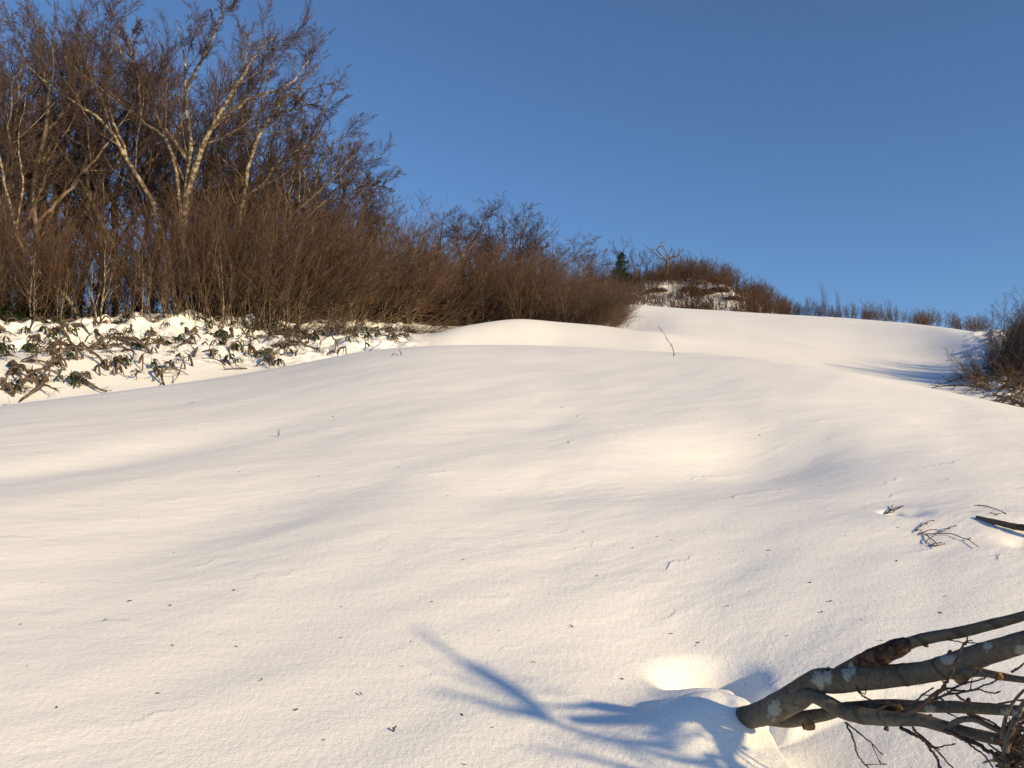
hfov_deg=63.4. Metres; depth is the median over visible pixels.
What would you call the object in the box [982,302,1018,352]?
wind bent shrub
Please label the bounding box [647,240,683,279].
dead tree
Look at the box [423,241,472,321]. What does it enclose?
thicket shrub
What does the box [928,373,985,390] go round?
fallen branch
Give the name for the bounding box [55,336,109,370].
fallen branch
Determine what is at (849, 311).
hill shrub
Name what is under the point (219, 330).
leafy sprig
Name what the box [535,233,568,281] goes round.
bare tree
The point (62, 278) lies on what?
upright shrub
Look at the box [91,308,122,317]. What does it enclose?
evergreen bush
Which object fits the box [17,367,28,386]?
fallen branch
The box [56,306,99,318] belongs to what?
evergreen bush
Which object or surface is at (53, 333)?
leafy sprig
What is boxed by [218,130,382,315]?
bare tree
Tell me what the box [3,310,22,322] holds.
fallen branch
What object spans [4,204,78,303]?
upright shrub
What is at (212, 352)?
snag
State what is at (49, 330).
leafy sprig
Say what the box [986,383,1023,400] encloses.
fallen branch
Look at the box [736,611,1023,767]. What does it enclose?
fallen branch
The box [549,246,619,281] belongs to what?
bare tree
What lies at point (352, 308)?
pale sapling
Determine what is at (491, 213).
bare tree
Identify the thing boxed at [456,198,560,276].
bare tree
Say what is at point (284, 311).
pale sapling
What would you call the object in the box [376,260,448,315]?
thicket shrub
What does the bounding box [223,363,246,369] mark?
fallen branch
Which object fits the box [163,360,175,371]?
leafy sprig
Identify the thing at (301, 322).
bent shrub
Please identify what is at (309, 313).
thicket shrub
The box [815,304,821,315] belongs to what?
hill shrub
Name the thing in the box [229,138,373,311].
bare tree
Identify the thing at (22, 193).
bare tree
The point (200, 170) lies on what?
bare tree
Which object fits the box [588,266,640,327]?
thicket shrub
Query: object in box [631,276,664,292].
hillside scrub
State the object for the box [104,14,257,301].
bare tree
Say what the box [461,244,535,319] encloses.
thicket shrub
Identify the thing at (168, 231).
upright shrub
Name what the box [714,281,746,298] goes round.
hillside scrub
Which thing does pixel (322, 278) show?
thicket shrub
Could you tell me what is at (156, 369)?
fallen branch
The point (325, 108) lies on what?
bare tree
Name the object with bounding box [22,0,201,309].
bare tree
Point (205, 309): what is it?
evergreen bush
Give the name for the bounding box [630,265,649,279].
hillside scrub
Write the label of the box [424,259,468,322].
thicket shrub
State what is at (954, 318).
hill shrub
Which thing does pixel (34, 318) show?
snag
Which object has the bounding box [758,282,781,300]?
hill shrub
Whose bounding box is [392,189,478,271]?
bare tree
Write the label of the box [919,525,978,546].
snow twig
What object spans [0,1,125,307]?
bare tree
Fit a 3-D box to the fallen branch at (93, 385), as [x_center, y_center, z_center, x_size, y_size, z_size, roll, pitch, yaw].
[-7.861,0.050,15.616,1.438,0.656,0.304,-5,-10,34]
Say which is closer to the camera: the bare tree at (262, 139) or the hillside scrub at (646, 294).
the bare tree at (262, 139)
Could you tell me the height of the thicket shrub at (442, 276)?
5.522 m
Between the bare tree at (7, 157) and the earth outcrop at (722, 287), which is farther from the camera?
the earth outcrop at (722, 287)
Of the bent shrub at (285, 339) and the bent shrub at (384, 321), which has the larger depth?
the bent shrub at (384, 321)
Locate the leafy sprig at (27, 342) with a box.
[26,336,38,345]
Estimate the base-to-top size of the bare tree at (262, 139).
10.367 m
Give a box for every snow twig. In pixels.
[885,505,903,513]
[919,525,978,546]
[974,505,1006,514]
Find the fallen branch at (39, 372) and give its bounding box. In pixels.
[21,367,46,382]
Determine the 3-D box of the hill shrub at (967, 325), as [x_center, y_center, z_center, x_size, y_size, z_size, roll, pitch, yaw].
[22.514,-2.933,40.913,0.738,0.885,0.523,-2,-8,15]
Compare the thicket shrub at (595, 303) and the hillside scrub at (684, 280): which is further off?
the hillside scrub at (684, 280)
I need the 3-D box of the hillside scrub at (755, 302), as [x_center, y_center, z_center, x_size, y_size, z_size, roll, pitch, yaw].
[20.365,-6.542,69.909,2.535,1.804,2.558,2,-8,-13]
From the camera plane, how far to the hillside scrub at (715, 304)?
70.39 m
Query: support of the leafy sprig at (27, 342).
on the snow ground
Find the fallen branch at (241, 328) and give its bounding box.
[233,326,247,338]
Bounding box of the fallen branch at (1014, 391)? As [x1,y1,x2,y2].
[1005,382,1022,401]
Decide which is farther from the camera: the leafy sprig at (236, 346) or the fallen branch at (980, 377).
the fallen branch at (980, 377)
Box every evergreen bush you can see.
[0,298,39,320]
[0,300,31,321]
[6,299,50,321]
[28,295,77,322]
[53,304,82,321]
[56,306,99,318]
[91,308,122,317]
[190,303,214,315]
[242,315,268,329]
[253,315,280,329]
[268,321,284,331]
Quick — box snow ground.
[0,278,1023,767]
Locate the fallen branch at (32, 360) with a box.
[21,358,53,366]
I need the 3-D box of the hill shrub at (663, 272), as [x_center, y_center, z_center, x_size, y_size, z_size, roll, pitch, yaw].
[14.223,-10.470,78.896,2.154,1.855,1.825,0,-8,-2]
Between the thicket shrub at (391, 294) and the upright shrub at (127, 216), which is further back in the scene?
the thicket shrub at (391, 294)
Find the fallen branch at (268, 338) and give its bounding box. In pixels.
[262,335,279,341]
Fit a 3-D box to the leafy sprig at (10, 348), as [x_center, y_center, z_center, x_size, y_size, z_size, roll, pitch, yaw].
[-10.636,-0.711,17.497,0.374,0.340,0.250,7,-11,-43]
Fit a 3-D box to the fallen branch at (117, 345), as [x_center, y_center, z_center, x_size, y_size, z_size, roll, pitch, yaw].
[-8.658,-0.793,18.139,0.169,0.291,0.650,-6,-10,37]
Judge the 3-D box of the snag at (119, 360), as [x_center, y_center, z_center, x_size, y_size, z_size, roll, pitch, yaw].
[-8.077,-0.433,17.035,0.164,0.329,0.741,7,-10,-39]
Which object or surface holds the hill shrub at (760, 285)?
on the snow ground
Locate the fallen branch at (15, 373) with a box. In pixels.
[6,359,16,378]
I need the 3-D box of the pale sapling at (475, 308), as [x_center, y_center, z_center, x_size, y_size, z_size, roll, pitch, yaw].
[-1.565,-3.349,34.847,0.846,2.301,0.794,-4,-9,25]
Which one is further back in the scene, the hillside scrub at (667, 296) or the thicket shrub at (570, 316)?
the hillside scrub at (667, 296)
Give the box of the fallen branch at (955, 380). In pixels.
[937,368,983,385]
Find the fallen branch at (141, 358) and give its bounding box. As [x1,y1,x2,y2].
[138,351,149,370]
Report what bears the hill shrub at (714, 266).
on the snow ground
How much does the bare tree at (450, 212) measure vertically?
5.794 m
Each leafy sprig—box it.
[0,334,11,341]
[0,343,9,351]
[0,351,15,360]
[4,344,15,352]
[4,381,23,393]
[18,325,32,334]
[19,341,38,351]
[26,336,38,345]
[26,344,37,352]
[27,367,39,383]
[33,324,47,332]
[43,326,57,336]
[45,330,61,338]
[51,344,64,355]
[54,375,63,381]
[64,341,80,351]
[66,326,79,336]
[66,370,82,385]
[69,377,79,387]
[95,341,106,349]
[99,333,113,341]
[100,357,113,370]
[110,363,123,374]
[115,318,123,323]
[121,313,135,322]
[121,327,135,334]
[122,355,129,365]
[130,368,144,379]
[150,337,158,344]
[150,357,161,366]
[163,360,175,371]
[213,329,223,337]
[221,353,235,364]
[225,342,245,351]
[243,327,254,336]
[243,344,257,357]
[251,348,266,357]
[271,358,284,365]
[363,331,372,339]
[386,333,397,342]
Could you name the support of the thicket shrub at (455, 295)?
on the snow ground
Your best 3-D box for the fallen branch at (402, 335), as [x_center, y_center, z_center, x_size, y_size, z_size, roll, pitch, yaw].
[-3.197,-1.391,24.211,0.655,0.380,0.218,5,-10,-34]
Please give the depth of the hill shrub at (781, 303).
60.31 m
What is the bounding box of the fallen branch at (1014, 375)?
[998,371,1023,382]
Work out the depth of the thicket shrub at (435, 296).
36.67 m
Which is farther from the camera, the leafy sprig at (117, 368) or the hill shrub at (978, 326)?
the hill shrub at (978, 326)
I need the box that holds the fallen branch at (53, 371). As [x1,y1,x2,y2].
[34,368,66,377]
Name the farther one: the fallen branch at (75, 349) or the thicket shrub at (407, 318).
the thicket shrub at (407, 318)
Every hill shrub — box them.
[653,266,671,282]
[656,255,689,279]
[669,255,698,273]
[674,255,695,280]
[680,248,716,283]
[690,254,716,279]
[691,258,715,284]
[693,257,718,279]
[700,256,733,276]
[708,263,733,281]
[717,261,736,278]
[728,264,745,281]
[734,276,754,290]
[745,277,775,297]
[757,282,778,313]
[758,282,779,299]
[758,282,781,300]
[765,291,781,313]
[777,296,786,313]
[778,299,791,314]
[791,301,804,314]
[804,294,813,315]
[810,299,820,315]
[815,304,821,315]
[819,282,829,316]
[825,301,835,316]
[834,290,842,316]
[837,306,848,317]
[842,304,855,317]
[850,303,860,318]
[861,301,872,319]
[868,301,881,319]
[872,309,883,319]
[877,300,891,320]
[888,303,897,321]
[889,308,899,321]
[902,305,920,323]
[917,313,937,325]
[921,308,935,325]
[935,310,943,326]
[944,311,958,327]
[951,311,962,328]
[957,315,970,329]
[963,315,975,331]
[965,316,991,331]
[968,315,980,330]
[976,313,992,330]
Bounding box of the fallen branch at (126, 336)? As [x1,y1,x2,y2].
[91,328,152,353]
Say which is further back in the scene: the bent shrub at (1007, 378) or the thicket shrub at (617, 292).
the thicket shrub at (617, 292)
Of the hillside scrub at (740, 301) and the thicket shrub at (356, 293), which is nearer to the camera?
the thicket shrub at (356, 293)
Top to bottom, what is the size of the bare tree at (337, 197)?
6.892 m
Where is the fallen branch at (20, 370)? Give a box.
[4,369,40,382]
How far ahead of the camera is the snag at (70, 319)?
21.82 m
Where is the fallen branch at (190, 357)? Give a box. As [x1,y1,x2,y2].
[183,352,192,366]
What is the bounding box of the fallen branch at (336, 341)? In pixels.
[332,339,337,352]
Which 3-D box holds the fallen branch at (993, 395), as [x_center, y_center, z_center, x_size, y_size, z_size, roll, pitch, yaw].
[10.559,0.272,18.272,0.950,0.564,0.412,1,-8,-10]
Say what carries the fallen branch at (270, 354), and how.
on the snow ground
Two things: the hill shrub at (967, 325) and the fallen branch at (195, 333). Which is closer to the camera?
the fallen branch at (195, 333)
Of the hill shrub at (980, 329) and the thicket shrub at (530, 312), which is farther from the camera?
the hill shrub at (980, 329)
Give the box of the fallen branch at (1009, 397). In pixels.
[994,391,1023,402]
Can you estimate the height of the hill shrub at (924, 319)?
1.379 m
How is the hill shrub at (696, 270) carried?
on the snow ground
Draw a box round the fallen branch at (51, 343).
[42,342,63,349]
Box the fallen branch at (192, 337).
[190,334,196,344]
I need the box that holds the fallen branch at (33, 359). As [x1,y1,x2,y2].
[20,351,43,365]
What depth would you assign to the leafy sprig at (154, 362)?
17.43 m
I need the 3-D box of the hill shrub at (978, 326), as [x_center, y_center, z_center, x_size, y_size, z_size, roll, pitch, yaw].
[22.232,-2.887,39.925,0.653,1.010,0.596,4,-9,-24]
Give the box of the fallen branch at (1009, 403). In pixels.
[989,398,1019,406]
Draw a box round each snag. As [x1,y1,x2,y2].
[0,377,6,385]
[0,383,14,396]
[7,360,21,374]
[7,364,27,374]
[23,315,44,324]
[27,334,44,343]
[30,314,37,327]
[43,358,63,367]
[45,341,73,350]
[55,326,70,342]
[56,354,62,365]
[59,318,75,324]
[71,323,89,333]
[94,328,101,336]
[113,356,126,368]
[114,355,122,367]
[176,341,194,346]
[184,326,189,335]
[209,349,214,357]
[221,334,227,343]
[229,327,233,336]
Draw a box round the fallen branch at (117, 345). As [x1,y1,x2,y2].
[101,343,128,351]
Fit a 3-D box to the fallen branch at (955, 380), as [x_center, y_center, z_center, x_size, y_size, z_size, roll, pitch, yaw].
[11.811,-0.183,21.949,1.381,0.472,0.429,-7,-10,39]
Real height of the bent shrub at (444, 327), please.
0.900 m
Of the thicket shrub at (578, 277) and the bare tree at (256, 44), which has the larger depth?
the thicket shrub at (578, 277)
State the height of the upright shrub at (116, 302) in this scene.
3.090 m
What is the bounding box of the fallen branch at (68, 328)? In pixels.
[61,321,70,333]
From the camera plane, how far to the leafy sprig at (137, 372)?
16.45 m
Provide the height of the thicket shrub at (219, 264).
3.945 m
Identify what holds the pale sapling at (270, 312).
on the snow ground
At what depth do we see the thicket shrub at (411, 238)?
32.06 m
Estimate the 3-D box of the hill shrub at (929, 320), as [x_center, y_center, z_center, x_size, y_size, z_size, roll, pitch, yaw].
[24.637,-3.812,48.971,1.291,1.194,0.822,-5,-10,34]
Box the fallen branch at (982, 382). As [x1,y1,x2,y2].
[970,377,991,391]
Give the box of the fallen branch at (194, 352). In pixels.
[189,341,197,356]
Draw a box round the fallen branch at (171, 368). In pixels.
[156,362,187,377]
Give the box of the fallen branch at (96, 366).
[93,364,111,375]
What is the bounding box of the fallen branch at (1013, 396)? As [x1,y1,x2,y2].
[995,385,1023,403]
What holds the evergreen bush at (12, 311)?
on the snow ground
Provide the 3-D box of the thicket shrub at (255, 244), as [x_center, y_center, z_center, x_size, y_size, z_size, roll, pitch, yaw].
[-7.905,-4.425,26.030,3.456,4.705,3.036,-3,-9,21]
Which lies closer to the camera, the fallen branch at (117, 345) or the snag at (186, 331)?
the fallen branch at (117, 345)
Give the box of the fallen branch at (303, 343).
[287,337,322,353]
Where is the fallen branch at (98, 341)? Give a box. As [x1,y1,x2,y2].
[93,338,107,348]
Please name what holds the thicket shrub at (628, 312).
on the snow ground
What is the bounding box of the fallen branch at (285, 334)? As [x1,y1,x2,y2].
[280,328,300,340]
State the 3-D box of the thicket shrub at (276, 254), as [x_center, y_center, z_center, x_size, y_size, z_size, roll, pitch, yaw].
[-8.219,-4.253,27.967,4.185,5.871,3.900,-1,-8,9]
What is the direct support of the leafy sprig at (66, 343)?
on the snow ground
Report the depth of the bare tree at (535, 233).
46.66 m
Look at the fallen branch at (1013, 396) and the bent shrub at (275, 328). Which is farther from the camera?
the bent shrub at (275, 328)
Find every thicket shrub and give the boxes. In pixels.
[131,210,236,311]
[149,194,267,316]
[154,186,255,307]
[187,177,327,318]
[200,172,309,309]
[202,174,330,316]
[233,225,325,318]
[245,180,367,323]
[259,162,414,325]
[263,217,404,326]
[263,224,373,326]
[267,200,369,322]
[275,197,422,315]
[279,207,399,324]
[306,233,399,321]
[307,186,426,317]
[317,202,439,321]
[320,204,406,322]
[321,184,448,318]
[323,211,433,320]
[351,246,426,315]
[361,227,456,323]
[367,180,486,323]
[367,217,470,268]
[367,256,426,318]
[368,193,480,327]
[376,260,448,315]
[377,217,476,317]
[383,224,451,320]
[393,226,433,274]
[394,211,491,326]
[413,220,522,320]
[413,242,455,322]
[417,252,491,322]
[422,246,523,325]
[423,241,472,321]
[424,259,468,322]
[437,229,515,322]
[438,223,535,324]
[447,247,516,322]
[455,248,523,325]
[460,222,568,321]
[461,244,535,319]
[464,247,564,319]
[465,258,537,322]
[468,252,530,324]
[469,240,526,273]
[471,233,559,320]
[472,242,534,318]
[493,238,579,320]
[503,241,568,317]
[506,253,570,311]
[517,266,578,319]
[522,242,588,289]
[524,253,598,322]
[529,247,585,319]
[538,248,594,321]
[542,271,606,320]
[543,271,615,323]
[554,253,611,321]
[557,258,606,310]
[559,256,598,294]
[559,270,600,322]
[560,274,623,324]
[567,278,622,324]
[568,261,617,319]
[569,268,608,296]
[577,281,624,323]
[582,260,658,326]
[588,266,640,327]
[594,268,630,290]
[595,298,619,324]
[599,273,636,317]
[600,305,621,325]
[601,267,639,301]
[601,286,645,327]
[608,309,622,325]
[612,295,640,326]
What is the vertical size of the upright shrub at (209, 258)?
5.055 m
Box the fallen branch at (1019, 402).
[992,389,1023,405]
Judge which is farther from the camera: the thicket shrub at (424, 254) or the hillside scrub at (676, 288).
the hillside scrub at (676, 288)
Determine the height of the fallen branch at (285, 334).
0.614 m
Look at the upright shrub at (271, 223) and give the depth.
28.02 m
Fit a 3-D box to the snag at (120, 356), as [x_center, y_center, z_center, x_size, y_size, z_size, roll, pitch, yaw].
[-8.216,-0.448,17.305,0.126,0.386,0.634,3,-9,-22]
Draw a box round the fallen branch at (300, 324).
[297,318,320,336]
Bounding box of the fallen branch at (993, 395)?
[980,387,1013,401]
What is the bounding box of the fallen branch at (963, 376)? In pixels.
[945,362,989,382]
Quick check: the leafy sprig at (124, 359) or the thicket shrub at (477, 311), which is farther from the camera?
the thicket shrub at (477, 311)
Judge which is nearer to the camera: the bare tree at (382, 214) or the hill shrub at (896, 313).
the bare tree at (382, 214)
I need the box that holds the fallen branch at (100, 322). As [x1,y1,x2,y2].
[99,303,111,323]
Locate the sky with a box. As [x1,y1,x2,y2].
[0,0,1023,331]
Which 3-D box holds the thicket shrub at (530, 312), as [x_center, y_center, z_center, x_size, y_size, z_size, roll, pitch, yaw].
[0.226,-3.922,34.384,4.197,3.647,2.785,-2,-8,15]
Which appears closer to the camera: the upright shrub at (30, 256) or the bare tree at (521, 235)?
the upright shrub at (30, 256)
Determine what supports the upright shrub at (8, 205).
on the snow ground
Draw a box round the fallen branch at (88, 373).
[66,371,92,387]
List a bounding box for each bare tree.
[0,0,129,310]
[0,0,153,292]
[0,0,167,261]
[0,0,173,309]
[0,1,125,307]
[0,2,76,241]
[0,11,176,312]
[0,23,80,274]
[0,30,82,242]
[0,40,78,318]
[0,40,145,286]
[0,48,145,311]
[13,0,176,308]
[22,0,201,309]
[26,43,210,313]
[31,0,220,316]
[56,14,229,311]
[79,64,248,310]
[88,0,315,311]
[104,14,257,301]
[113,58,263,289]
[121,106,298,245]
[124,74,283,232]
[147,101,309,265]
[170,32,323,225]
[181,23,345,310]
[189,109,347,308]
[192,64,352,228]
[203,0,322,298]
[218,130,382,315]
[221,99,379,255]
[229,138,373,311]
[249,150,379,243]
[273,163,384,263]
[281,103,377,255]
[291,152,396,310]
[303,169,410,283]
[326,132,406,246]
[328,180,409,312]
[350,173,430,270]
[388,205,488,286]
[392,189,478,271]
[410,191,506,300]
[424,201,515,283]
[434,205,536,280]
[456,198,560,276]
[464,200,567,272]
[489,217,577,278]
[527,219,601,283]
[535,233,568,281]
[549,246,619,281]
[577,251,611,284]
[609,237,636,271]
[632,249,646,273]
[640,249,655,273]
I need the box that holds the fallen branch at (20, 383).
[14,378,42,393]
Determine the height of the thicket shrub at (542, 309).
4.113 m
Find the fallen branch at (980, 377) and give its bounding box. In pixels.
[970,371,989,390]
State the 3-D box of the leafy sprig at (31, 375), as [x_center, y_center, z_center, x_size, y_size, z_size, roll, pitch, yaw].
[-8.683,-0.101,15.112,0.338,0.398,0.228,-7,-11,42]
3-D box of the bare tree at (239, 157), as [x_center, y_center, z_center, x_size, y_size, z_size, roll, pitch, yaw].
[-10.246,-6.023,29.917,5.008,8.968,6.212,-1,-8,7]
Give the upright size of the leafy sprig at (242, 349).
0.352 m
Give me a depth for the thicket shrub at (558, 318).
34.13 m
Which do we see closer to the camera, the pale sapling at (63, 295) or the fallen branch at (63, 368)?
the fallen branch at (63, 368)
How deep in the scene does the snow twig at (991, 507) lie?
4.80 m
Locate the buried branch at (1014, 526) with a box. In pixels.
[975,516,1023,530]
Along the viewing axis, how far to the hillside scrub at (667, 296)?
73.21 m
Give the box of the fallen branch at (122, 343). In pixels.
[98,328,130,349]
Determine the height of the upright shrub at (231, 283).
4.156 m
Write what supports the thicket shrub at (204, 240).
on the snow ground
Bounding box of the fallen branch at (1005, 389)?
[992,385,1013,397]
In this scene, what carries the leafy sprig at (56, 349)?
on the snow ground
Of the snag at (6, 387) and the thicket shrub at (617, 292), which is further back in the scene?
the thicket shrub at (617, 292)
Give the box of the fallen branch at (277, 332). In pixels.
[269,327,285,337]
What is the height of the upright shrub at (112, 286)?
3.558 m
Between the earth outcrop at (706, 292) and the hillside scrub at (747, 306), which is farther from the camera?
the earth outcrop at (706, 292)
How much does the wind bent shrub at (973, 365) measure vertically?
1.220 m
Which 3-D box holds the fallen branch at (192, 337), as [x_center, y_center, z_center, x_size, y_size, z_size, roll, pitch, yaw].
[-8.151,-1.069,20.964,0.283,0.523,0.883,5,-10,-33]
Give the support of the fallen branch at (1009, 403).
on the snow ground
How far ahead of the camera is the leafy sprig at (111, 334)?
19.92 m
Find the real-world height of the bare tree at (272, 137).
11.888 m
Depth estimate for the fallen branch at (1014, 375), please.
20.97 m
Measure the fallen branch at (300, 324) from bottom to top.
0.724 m
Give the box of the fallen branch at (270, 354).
[262,342,275,364]
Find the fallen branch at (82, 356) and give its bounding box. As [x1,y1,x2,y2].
[64,348,83,358]
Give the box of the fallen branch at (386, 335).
[375,333,400,343]
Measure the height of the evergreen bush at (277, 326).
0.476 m
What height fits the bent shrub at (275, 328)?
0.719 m
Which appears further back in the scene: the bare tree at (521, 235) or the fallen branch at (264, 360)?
the bare tree at (521, 235)
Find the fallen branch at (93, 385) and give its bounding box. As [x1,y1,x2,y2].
[69,372,111,392]
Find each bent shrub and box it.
[262,323,294,336]
[269,325,305,347]
[276,323,313,346]
[285,313,318,331]
[286,312,317,335]
[296,307,334,330]
[302,316,338,341]
[321,314,352,332]
[324,308,354,328]
[328,304,366,332]
[328,320,372,335]
[334,321,364,336]
[346,301,386,330]
[354,308,383,323]
[368,323,402,334]
[373,316,397,329]
[390,324,427,334]
[401,319,435,333]
[422,319,454,332]
[431,320,462,332]
[433,318,459,328]
[944,344,988,379]
[955,380,1001,392]
[956,362,990,383]
[957,363,1003,384]
[969,368,999,379]
[972,326,1017,370]
[975,339,1014,374]
[977,371,1021,382]
[979,309,1023,372]
[980,303,1023,355]
[981,329,1022,378]
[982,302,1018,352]
[982,307,1023,370]
[984,334,1023,378]
[986,357,1020,388]
[988,294,1022,349]
[990,300,1023,367]
[990,355,1023,380]
[995,302,1023,338]
[1001,323,1023,373]
[1004,277,1023,352]
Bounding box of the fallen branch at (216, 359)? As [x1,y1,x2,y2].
[202,353,225,365]
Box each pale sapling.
[13,253,47,316]
[50,266,73,321]
[75,230,126,322]
[130,227,161,317]
[133,252,171,317]
[210,233,238,327]
[261,283,277,332]
[272,271,294,329]
[288,279,309,324]
[325,279,341,327]
[342,273,359,323]
[414,278,424,324]
[466,281,485,325]
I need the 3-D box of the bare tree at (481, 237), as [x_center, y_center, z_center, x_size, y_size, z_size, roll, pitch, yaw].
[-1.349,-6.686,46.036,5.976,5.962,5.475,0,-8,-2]
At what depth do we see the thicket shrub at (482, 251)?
41.95 m
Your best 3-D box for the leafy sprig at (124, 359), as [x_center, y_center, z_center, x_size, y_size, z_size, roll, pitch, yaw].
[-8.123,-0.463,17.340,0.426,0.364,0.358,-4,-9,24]
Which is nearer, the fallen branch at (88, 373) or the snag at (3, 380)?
the snag at (3, 380)
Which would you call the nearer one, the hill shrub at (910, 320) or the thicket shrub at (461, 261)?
the thicket shrub at (461, 261)
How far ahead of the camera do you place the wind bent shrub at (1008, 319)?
27.49 m
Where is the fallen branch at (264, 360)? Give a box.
[255,358,276,366]
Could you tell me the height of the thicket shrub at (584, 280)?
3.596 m
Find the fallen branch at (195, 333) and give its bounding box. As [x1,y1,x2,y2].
[179,325,207,340]
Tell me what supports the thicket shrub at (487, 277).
on the snow ground
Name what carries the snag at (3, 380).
on the snow ground
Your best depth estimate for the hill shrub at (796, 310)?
59.85 m
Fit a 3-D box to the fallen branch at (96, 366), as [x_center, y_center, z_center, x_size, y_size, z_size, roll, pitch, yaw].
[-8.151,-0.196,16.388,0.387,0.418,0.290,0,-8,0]
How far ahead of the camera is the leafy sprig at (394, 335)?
23.64 m
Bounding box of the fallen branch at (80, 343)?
[77,338,91,349]
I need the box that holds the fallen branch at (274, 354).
[273,341,289,355]
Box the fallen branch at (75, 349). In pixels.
[61,344,77,359]
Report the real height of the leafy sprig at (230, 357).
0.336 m
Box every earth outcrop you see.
[647,288,666,292]
[690,288,716,295]
[711,286,729,291]
[723,296,744,301]
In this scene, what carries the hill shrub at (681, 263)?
on the snow ground
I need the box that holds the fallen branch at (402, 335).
[395,331,410,339]
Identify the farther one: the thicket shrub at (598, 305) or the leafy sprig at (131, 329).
the thicket shrub at (598, 305)
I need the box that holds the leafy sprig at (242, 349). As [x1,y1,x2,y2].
[227,340,243,351]
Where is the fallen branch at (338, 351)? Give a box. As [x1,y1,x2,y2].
[337,346,347,353]
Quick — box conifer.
[610,252,633,287]
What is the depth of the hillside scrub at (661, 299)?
72.76 m
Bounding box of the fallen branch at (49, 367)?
[45,361,54,382]
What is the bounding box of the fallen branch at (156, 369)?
[152,366,164,385]
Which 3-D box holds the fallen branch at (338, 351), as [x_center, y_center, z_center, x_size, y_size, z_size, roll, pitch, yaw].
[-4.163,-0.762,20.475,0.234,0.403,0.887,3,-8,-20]
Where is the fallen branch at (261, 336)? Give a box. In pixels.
[256,323,299,339]
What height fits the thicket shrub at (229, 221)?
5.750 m
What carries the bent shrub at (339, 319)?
on the snow ground
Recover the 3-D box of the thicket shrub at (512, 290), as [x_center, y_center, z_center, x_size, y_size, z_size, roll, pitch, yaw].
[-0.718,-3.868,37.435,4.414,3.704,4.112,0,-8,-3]
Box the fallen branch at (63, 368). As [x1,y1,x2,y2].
[54,365,65,376]
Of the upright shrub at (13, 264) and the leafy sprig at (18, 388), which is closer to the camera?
the leafy sprig at (18, 388)
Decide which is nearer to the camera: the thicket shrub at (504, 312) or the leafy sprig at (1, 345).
the leafy sprig at (1, 345)
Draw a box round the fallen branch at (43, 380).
[2,365,60,404]
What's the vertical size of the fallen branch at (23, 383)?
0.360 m
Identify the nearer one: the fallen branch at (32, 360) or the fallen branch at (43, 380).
the fallen branch at (43, 380)
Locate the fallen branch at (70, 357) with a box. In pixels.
[47,352,81,360]
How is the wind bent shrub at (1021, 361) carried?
on the snow ground
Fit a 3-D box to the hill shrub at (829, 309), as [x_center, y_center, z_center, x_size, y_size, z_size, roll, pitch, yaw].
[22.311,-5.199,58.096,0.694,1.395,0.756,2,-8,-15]
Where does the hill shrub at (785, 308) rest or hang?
on the snow ground
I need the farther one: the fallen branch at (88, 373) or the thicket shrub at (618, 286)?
the thicket shrub at (618, 286)
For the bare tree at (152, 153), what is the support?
on the snow ground
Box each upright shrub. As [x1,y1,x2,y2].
[0,162,103,319]
[0,163,107,307]
[0,164,99,316]
[0,176,108,316]
[0,198,84,317]
[0,216,109,322]
[0,228,45,300]
[0,236,78,316]
[0,262,14,303]
[1,208,94,308]
[1,239,94,309]
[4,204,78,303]
[5,216,93,318]
[8,215,56,307]
[24,206,137,316]
[31,194,144,316]
[42,237,109,313]
[50,218,140,314]
[66,245,121,314]
[69,177,203,311]
[77,211,169,317]
[79,219,152,316]
[82,232,160,313]
[83,193,209,321]
[90,230,168,309]
[95,216,189,320]
[106,148,253,319]
[106,187,232,310]
[116,187,236,312]
[120,196,229,309]
[124,235,186,313]
[138,196,250,312]
[139,233,208,317]
[143,189,275,314]
[147,193,279,328]
[152,172,297,323]
[164,186,295,314]
[165,184,269,308]
[167,172,332,331]
[168,191,288,327]
[187,181,345,333]
[189,179,305,316]
[193,181,312,316]
[217,214,321,323]
[219,178,339,323]
[223,223,289,318]
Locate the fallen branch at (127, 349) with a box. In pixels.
[121,344,137,358]
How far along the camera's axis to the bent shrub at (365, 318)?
26.44 m
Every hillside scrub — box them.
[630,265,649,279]
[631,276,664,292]
[633,291,655,305]
[634,283,652,304]
[639,265,664,280]
[645,284,671,304]
[649,286,683,302]
[653,265,678,281]
[653,292,681,305]
[656,270,681,286]
[661,280,693,295]
[669,290,699,306]
[669,296,697,308]
[670,274,696,289]
[674,277,702,299]
[674,294,697,307]
[676,283,710,297]
[683,287,705,302]
[683,293,715,306]
[687,272,716,286]
[687,296,724,309]
[695,269,727,286]
[698,267,729,283]
[699,296,727,310]
[704,272,730,287]
[704,272,736,289]
[706,297,726,309]
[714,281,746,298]
[715,284,742,300]
[715,299,746,311]
[716,273,740,288]
[716,288,739,301]
[718,270,745,287]
[719,294,744,309]
[724,288,751,303]
[728,292,756,311]
[732,298,760,311]
[734,287,757,301]
[741,297,770,312]
[742,294,767,312]
[752,300,781,313]
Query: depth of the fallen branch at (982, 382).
19.82 m
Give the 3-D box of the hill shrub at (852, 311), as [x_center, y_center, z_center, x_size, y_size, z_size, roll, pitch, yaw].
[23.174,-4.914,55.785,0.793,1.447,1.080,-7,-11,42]
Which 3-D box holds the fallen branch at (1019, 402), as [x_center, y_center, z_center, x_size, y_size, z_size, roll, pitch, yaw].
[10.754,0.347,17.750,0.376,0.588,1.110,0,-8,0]
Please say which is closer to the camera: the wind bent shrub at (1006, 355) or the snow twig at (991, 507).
the snow twig at (991, 507)
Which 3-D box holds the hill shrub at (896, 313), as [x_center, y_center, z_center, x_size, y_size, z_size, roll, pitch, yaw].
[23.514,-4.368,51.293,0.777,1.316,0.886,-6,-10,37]
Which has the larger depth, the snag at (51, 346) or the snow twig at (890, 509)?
the snag at (51, 346)
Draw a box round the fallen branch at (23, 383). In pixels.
[18,375,28,390]

